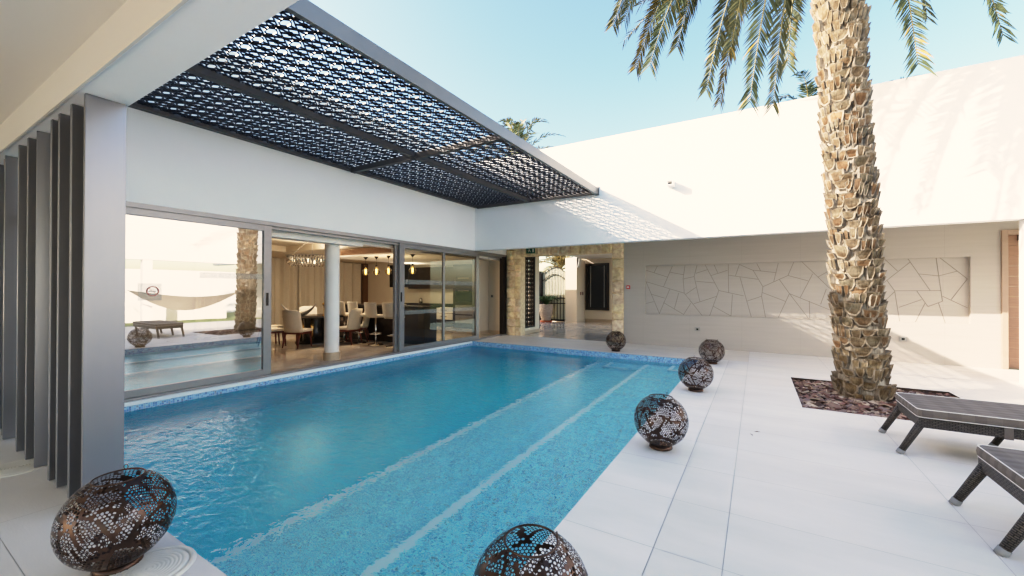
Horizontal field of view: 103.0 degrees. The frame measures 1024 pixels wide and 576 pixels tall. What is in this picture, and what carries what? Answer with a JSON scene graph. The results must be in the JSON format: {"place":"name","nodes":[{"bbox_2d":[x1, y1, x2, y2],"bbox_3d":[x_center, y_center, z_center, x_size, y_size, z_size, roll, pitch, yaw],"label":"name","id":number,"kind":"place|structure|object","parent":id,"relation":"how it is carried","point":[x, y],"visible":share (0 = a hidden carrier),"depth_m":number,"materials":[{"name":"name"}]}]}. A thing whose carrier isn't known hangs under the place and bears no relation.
{"place":"outdoors","nodes":[
{"label":"outdoors","id":0,"kind":"place"},
{"bbox_2d":[257,309,285,345],"bbox_3d":[-6.357,1.048,10.745,0.560,0.983,0.630,0,0,41],"label":"dining chair","id":1,"kind":"object","parent":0,"point":[278,330],"visible":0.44,"depth_m":10.64,"materials":[{"name":"beige fabric"}]},
{"bbox_2d":[124,346,689,575],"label":"pool water","id":2,"kind":"structure","parent":0,"point":[455,462],"depth_m":3.98,"materials":[{"name":"blue liquid"}]},
{"bbox_2d":[0,335,1023,575],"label":"pool deck","id":3,"kind":"structure","parent":0,"point":[629,503],"depth_m":2.97,"materials":[{"name":"tile"}]},
{"bbox_2d":[0,458,47,477],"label":"skimmer lid","id":4,"kind":"object","parent":3,"relation":"on","point":[17,467],"visible":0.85,"depth_m":3.39,"materials":[{"name":"plastic"}]},
{"bbox_2d":[0,93,126,509],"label":"louvre screen","id":5,"kind":"object","parent":3,"relation":"on","point":[62,263],"visible":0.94,"depth_m":3.05,"materials":[{"name":"metal"}]},
{"bbox_2d":[50,464,176,575],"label":"sphere lantern","id":6,"kind":"object","parent":3,"relation":"on","point":[109,559],"visible":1,"depth_m":2.12,"materials":[{"name":"brown metal"}]},
{"bbox_2d":[109,545,196,575],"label":"skimmer lid","id":7,"kind":"object","parent":3,"relation":"on","point":[175,560],"visible":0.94,"depth_m":2.22,"materials":[{"name":"plastic"}]},
{"bbox_2d":[0,337,1017,575],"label":"deck grout","id":8,"kind":"object","parent":3,"relation":"in","point":[724,473],"visible":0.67,"depth_m":2.99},
{"bbox_2d":[473,524,587,575],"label":"sphere lantern","id":9,"kind":"object","parent":3,"relation":"on","point":[480,569],"visible":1,"depth_m":1.67,"materials":[{"name":"brown metal"}]},
{"bbox_2d":[506,243,623,342],"bbox_3d":[1.558,0.073,12.746,3.928,2.990,0.411,0,0,31],"label":"stone portal","id":10,"kind":"object","parent":3,"relation":"on","point":[515,323],"visible":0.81,"depth_m":12.92,"materials":[{"name":"stone"}]},
{"bbox_2d":[606,330,625,351],"bbox_3d":[2.564,1.302,10.061,0.490,0.507,0.490,0,0,-21],"label":"sphere lantern","id":11,"kind":"object","parent":3,"relation":"on","point":[612,341],"visible":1,"depth_m":9.95,"materials":[{"name":"brown metal"}]},
{"bbox_2d":[634,392,688,450],"bbox_3d":[1.423,1.268,3.897,0.490,0.507,0.490,0,0,14],"label":"sphere lantern","id":12,"kind":"object","parent":3,"relation":"on","point":[657,443],"visible":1,"depth_m":3.79,"materials":[{"name":"brown metal"}]},
{"bbox_2d":[678,357,713,391],"bbox_3d":[2.753,1.283,6.108,0.490,0.507,0.490,0,0,-24],"label":"sphere lantern","id":13,"kind":"object","parent":3,"relation":"on","point":[692,387],"visible":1,"depth_m":6.00,"materials":[{"name":"brown metal"}]},
{"bbox_2d":[699,339,724,363],"bbox_3d":[4.106,1.298,8.375,0.490,0.507,0.490,0,0,3],"label":"sphere lantern","id":14,"kind":"object","parent":3,"relation":"on","point":[714,354],"visible":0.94,"depth_m":8.28,"materials":[{"name":"brown metal"}]},
{"bbox_2d":[791,377,958,407],"bbox_3d":[5.126,1.604,5.658,1.950,0.118,2.140,0,0,31],"label":"planting pit","id":15,"kind":"object","parent":3,"relation":"in","point":[906,389],"visible":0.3,"depth_m":6.29,"materials":[{"name":"stone"}]},
{"bbox_2d":[792,378,957,420],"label":"wood chips","id":16,"kind":"object","parent":15,"relation":"on","point":[820,395],"visible":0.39,"depth_m":5.58,"materials":[{"name":"brown wood"}]},
{"bbox_2d":[605,0,1019,401],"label":"date palm","id":17,"kind":"object","parent":16,"relation":"on","point":[856,278],"visible":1,"depth_m":5.79,"materials":[{"name":"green plant"}]},
{"bbox_2d":[878,392,1023,453],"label":"sun lounger","id":18,"kind":"object","parent":3,"relation":"on","point":[999,422],"visible":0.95,"depth_m":3.66,"materials":[{"name":"wicker"}]},
{"bbox_2d":[948,444,1023,557],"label":"sun lounger","id":19,"kind":"object","parent":3,"relation":"on","point":[1003,467],"visible":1,"depth_m":2.58,"materials":[{"name":"wicker"}]},
{"bbox_2d":[1019,219,1023,383],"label":"white post","id":20,"kind":"object","parent":3,"relation":"on","point":[1021,301],"visible":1,"depth_m":6.65,"materials":[{"name":"white paint"}]},
{"bbox_2d":[521,321,611,340],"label":"hall floor","id":21,"kind":"structure","parent":0,"point":[585,329],"depth_m":15.14,"materials":[{"name":"beige tile"}]},
{"bbox_2d":[539,271,542,320],"bbox_3d":[1.379,0.394,19.953,0.230,2.420,0.180,0,0,31],"label":"gate post","id":22,"kind":"object","parent":21,"relation":"on","point":[540,284],"visible":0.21,"depth_m":19.85,"materials":[{"name":"white paint"}]},
{"bbox_2d":[542,267,564,320],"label":"garden gate","id":23,"kind":"structure","parent":22,"relation":"attached to","point":[553,281],"depth_m":19.53,"materials":[{"name":"metal"}]},
{"bbox_2d":[539,296,559,321],"bbox_3d":[1.569,0.975,19.273,1.221,1.252,1.265,0,0,31],"label":"potted fern","id":24,"kind":"object","parent":21,"relation":"on","point":[546,310],"visible":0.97,"depth_m":19.05,"materials":[{"name":"ceramic"}]},
{"bbox_2d":[530,321,610,341],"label":"hall floor joints","id":25,"kind":"object","parent":21,"relation":"in","point":[570,334],"visible":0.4,"depth_m":15.24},
{"bbox_2d":[131,0,1023,378],"label":"sky","id":26,"kind":"structure","parent":0,"point":[555,61],"materials":[{"name":"blue"}]},
{"bbox_3d":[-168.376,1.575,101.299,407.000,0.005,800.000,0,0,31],"label":"ground","id":27,"kind":"structure","parent":0,"visible":0},
{"bbox_2d":[124,49,526,406],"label":"dining wing","id":28,"kind":"structure","parent":27,"relation":"on","point":[191,190],"depth_m":8.62,"materials":[{"name":"white paint"}]},
{"bbox_2d":[0,0,298,164],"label":"patio pavilion","id":29,"kind":"structure","parent":28,"relation":"attached to","point":[57,57],"depth_m":2.41,"materials":[{"name":"paint"}]},
{"bbox_2d":[124,207,271,398],"bbox_3d":[-5.088,0.196,5.581,0.077,2.563,3.480,0,0,31],"label":"sliding door","id":30,"kind":"structure","parent":28,"relation":"in","point":[266,230],"depth_m":6.61,"materials":[{"name":"grey metal"}]},
{"bbox_2d":[194,252,297,332],"bbox_3d":[-9.727,0.174,15.159,0.199,2.710,3.550,0,0,31],"label":"curtain","id":31,"kind":"object","parent":28,"relation":"hanging from","point":[228,292],"visible":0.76,"depth_m":14.80,"materials":[{"name":"fabric"}]},
{"bbox_2d":[256,308,283,343],"bbox_3d":[-6.842,1.050,11.489,0.630,0.983,0.560,0,0,-5],"label":"dining chair","id":32,"kind":"object","parent":28,"relation":"on","point":[259,329],"visible":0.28,"depth_m":11.28,"materials":[{"name":"beige fabric"}]},
{"bbox_2d":[282,310,312,348],"bbox_3d":[-5.588,1.049,10.565,0.560,0.983,0.630,0,0,12],"label":"dining chair","id":33,"kind":"object","parent":28,"relation":"on","point":[292,322],"visible":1,"depth_m":10.34,"materials":[{"name":"beige fabric"}]},
{"bbox_2d":[285,242,323,266],"bbox_3d":[-5.718,-0.995,11.640,1.362,0.773,1.360,0,0,31],"label":"chandelier","id":34,"kind":"object","parent":28,"relation":"hanging from","point":[301,260],"visible":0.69,"depth_m":11.16,"materials":[{"name":"silver metal"}]},
{"bbox_2d":[298,306,317,313],"bbox_3d":[-6.289,1.058,12.611,0.560,0.983,0.630,0,0,-33],"label":"dining chair","id":35,"kind":"object","parent":28,"relation":"on","point":[305,308],"visible":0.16,"depth_m":12.83,"materials":[{"name":"beige fabric"}]},
{"bbox_2d":[282,314,344,344],"bbox_3d":[-5.622,1.163,11.603,1.640,0.760,1.640,0,0,31],"label":"dining table","id":36,"kind":"object","parent":28,"relation":"on","point":[315,322],"visible":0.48,"depth_m":11.35,"materials":[{"name":"black wood"}]},
{"bbox_2d":[281,304,315,315],"bbox_3d":[-6.005,0.629,11.452,1.002,0.385,0.161,0,0,7],"label":"horn bowl","id":37,"kind":"object","parent":36,"relation":"on","point":[304,313],"visible":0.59,"depth_m":11.42,"materials":[{"name":"metal"}]},
{"bbox_2d":[298,262,360,313],"bbox_3d":[-7.988,0.194,18.051,0.197,2.710,3.100,0,0,31],"label":"curtain","id":38,"kind":"object","parent":28,"relation":"hanging from","point":[310,286],"visible":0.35,"depth_m":17.57,"materials":[{"name":"fabric"}]},
{"bbox_2d":[339,302,350,341],"bbox_3d":[-4.871,0.966,11.778,0.428,1.160,0.508,0,0,24],"label":"bar stool","id":39,"kind":"object","parent":28,"relation":"on","point":[342,312],"visible":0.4,"depth_m":11.55,"materials":[{"name":"beige fabric"}]},
{"bbox_2d":[339,308,362,344],"bbox_3d":[-4.494,1.056,11.301,0.630,0.983,0.560,0,0,15],"label":"dining chair","id":40,"kind":"object","parent":28,"relation":"on","point":[353,321],"visible":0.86,"depth_m":11.10,"materials":[{"name":"beige fabric"}]},
{"bbox_2d":[347,302,366,343],"bbox_3d":[-4.337,0.966,11.456,0.428,1.160,0.508,0,0,35],"label":"bar stool","id":41,"kind":"object","parent":28,"relation":"on","point":[352,305],"visible":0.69,"depth_m":11.31,"materials":[{"name":"beige fabric"}]},
{"bbox_2d":[348,311,369,341],"bbox_3d":[-4.422,1.059,11.887,0.630,0.983,0.560,0,0,-13],"label":"dining chair","id":42,"kind":"object","parent":28,"relation":"on","point":[364,325],"visible":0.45,"depth_m":11.70,"materials":[{"name":"beige fabric"}]},
{"bbox_2d":[361,264,367,303],"bbox_3d":[-7.100,0.213,19.506,0.280,2.730,0.270,0,0,31],"label":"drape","id":43,"kind":"object","parent":28,"relation":"hanging from","point":[364,288],"visible":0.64,"depth_m":19.39,"materials":[{"name":"brown fabric"}]},
{"bbox_2d":[362,257,368,274],"bbox_3d":[-4.493,-0.665,12.511,0.210,0.560,0.210,0,0,31],"label":"pendant lamp","id":44,"kind":"object","parent":28,"relation":"hanging from","point":[365,258],"visible":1,"depth_m":12.51,"materials":[{"name":"yellow glass"}]},
{"bbox_2d":[364,302,383,345],"bbox_3d":[-3.732,0.965,11.093,0.428,1.160,0.508,0,0,26],"label":"bar stool","id":45,"kind":"object","parent":28,"relation":"on","point":[370,308],"visible":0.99,"depth_m":10.93,"materials":[{"name":"beige fabric"}]},
{"bbox_2d":[373,256,379,274],"bbox_3d":[-4.082,-0.665,12.264,0.210,0.560,0.210,0,0,31],"label":"pendant lamp","id":46,"kind":"object","parent":28,"relation":"hanging from","point":[376,257],"visible":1,"depth_m":12.27,"materials":[{"name":"glass"}]},
{"bbox_2d":[385,256,391,274],"bbox_3d":[-3.636,-0.665,11.996,0.210,0.560,0.210,0,0,31],"label":"pendant lamp","id":47,"kind":"object","parent":28,"relation":"hanging from","point":[388,257],"visible":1,"depth_m":12.00,"materials":[{"name":"glass"}]},
{"bbox_2d":[339,303,439,344],"bbox_3d":[-3.864,1.025,12.121,3.880,1.050,0.700,0,0,31],"label":"bar counter","id":48,"kind":"object","parent":28,"relation":"on","point":[420,324],"visible":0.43,"depth_m":11.31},
{"bbox_2d":[382,303,404,347],"bbox_3d":[-3.131,0.965,10.731,0.428,1.160,0.508,0,0,24],"label":"bar stool","id":49,"kind":"object","parent":28,"relation":"on","point":[387,309],"visible":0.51,"depth_m":10.54,"materials":[{"name":"beige fabric"}]},
{"bbox_2d":[390,265,409,286],"bbox_3d":[-5.065,-0.542,18.398,1.250,1.000,0.060,0,0,31],"label":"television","id":50,"kind":"object","parent":28,"relation":"attached to","point":[406,276],"visible":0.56,"depth_m":18.18,"materials":[{"name":"black plastic"}]},
{"bbox_2d":[409,254,415,273],"bbox_3d":[-2.805,-0.665,11.496,0.210,0.560,0.210,0,0,31],"label":"pendant lamp","id":51,"kind":"object","parent":28,"relation":"hanging from","point":[412,255],"visible":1,"depth_m":11.49,"materials":[{"name":"glass"}]},
{"bbox_2d":[404,264,471,328],"bbox_3d":[-2.789,0.332,16.749,4.050,2.490,0.550,0,0,31],"label":"kitchen unit","id":52,"kind":"object","parent":28,"relation":"on","point":[458,281],"visible":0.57,"depth_m":16.27,"materials":[{"name":"silver metal"}]},
{"bbox_2d":[398,243,478,351],"bbox_3d":[-1.840,0.233,10.979,0.077,2.563,3.200,0,0,31],"label":"sliding door","id":53,"kind":"structure","parent":28,"relation":"in","point":[401,247],"depth_m":10.56,"materials":[{"name":"grey metal"}]},
{"bbox_2d":[468,117,566,161],"bbox_3d":[0.509,-2.909,17.318,4.166,9.011,4.060,0,0,31],"label":"garden palm","id":54,"kind":"object","parent":27,"relation":"on","point":[517,129],"visible":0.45,"depth_m":17.14,"materials":[{"name":"green plant"}]},
{"bbox_2d":[539,255,571,271],"bbox_3d":[2.816,-0.836,23.275,4.131,4.961,3.936,0,0,16],"label":"garden palm","id":55,"kind":"object","parent":27,"relation":"on","point":[559,261],"visible":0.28,"depth_m":22.99,"materials":[{"name":"green plant"}]},
{"bbox_2d":[475,55,1023,368],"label":"gallery wing","id":56,"kind":"structure","parent":27,"relation":"on","point":[725,238],"depth_m":8.69,"materials":[{"name":"white paint"}]},
{"bbox_2d":[128,0,598,208],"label":"pergola","id":57,"kind":"object","parent":56,"relation":"attached to","point":[319,19],"visible":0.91,"depth_m":5.85,"materials":[{"name":"metal"}]},
{"bbox_2d":[525,257,534,327],"bbox_3d":[0.541,0.112,14.040,0.050,2.520,1.020,0,0,31],"label":"carved screen","id":58,"kind":"object","parent":56,"relation":"attached to","point":[529,291],"visible":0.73,"depth_m":14.16,"materials":[{"name":"metal"}]},
{"bbox_2d":[526,248,534,253],"bbox_3d":[0.586,-1.264,12.864,0.300,0.340,0.045,0,0,31],"label":"exit sign","id":59,"kind":"object","parent":56,"relation":"hanging from","point":[530,250],"visible":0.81,"depth_m":12.85,"materials":[{"name":"green plastic"}]},
{"bbox_2d":[585,263,608,310],"bbox_3d":[4.025,-0.057,19.249,1.150,2.210,0.057,0,0,31],"label":"hall window","id":60,"kind":"structure","parent":56,"relation":"attached to","point":[596,286],"depth_m":19.25,"materials":[{"name":"black glass"}]},
{"bbox_2d":[666,179,674,187],"bbox_3d":[3.576,-2.354,9.184,0.140,0.120,0.239,0,0,31],"label":"security camera","id":61,"kind":"object","parent":56,"relation":"attached to","point":[670,183],"visible":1,"depth_m":9.12,"materials":[{"name":"white plastic"}]},
{"bbox_2d":[899,336,906,341],"bbox_3d":[8.258,1.076,8.604,0.130,0.100,0.025,0,0,31],"label":"wall socket","id":62,"kind":"object","parent":56,"relation":"attached to","point":[901,338],"depth_m":8.60,"materials":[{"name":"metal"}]},
{"bbox_2d":[1001,229,1018,369],"bbox_3d":[9.971,0.227,7.747,1.000,2.680,0.339,0,0,31],"label":"door frame","id":63,"kind":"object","parent":56,"relation":"attached to","point":[1009,301],"depth_m":7.86,"materials":[{"name":"brown wood"}]},
{"bbox_2d":[1008,235,1018,368],"bbox_3d":[9.958,0.261,7.725,0.826,2.590,0.090,0,0,31],"label":"door leaf","id":64,"kind":"structure","parent":63,"relation":"in","point":[1013,240],"depth_m":7.87,"materials":[{"name":"brown wood"}]},
{"bbox_2d":[776,69,818,101],"bbox_3d":[9.697,-2.600,13.165,4.532,8.404,3.825,0,0,31],"label":"garden palm","id":65,"kind":"object","parent":27,"relation":"on","point":[810,90],"visible":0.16,"depth_m":12.75,"materials":[{"name":"green plant"}]},
{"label":"pool basin","id":66,"kind":"structure","parent":0,"visible":0},
{"bbox_2d":[124,341,695,411],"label":"pool waterline tiles","id":67,"kind":"object","parent":66,"relation":"attached to","point":[482,344],"visible":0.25,"depth_m":9.17,"materials":[{"name":"tile"}]}
]}

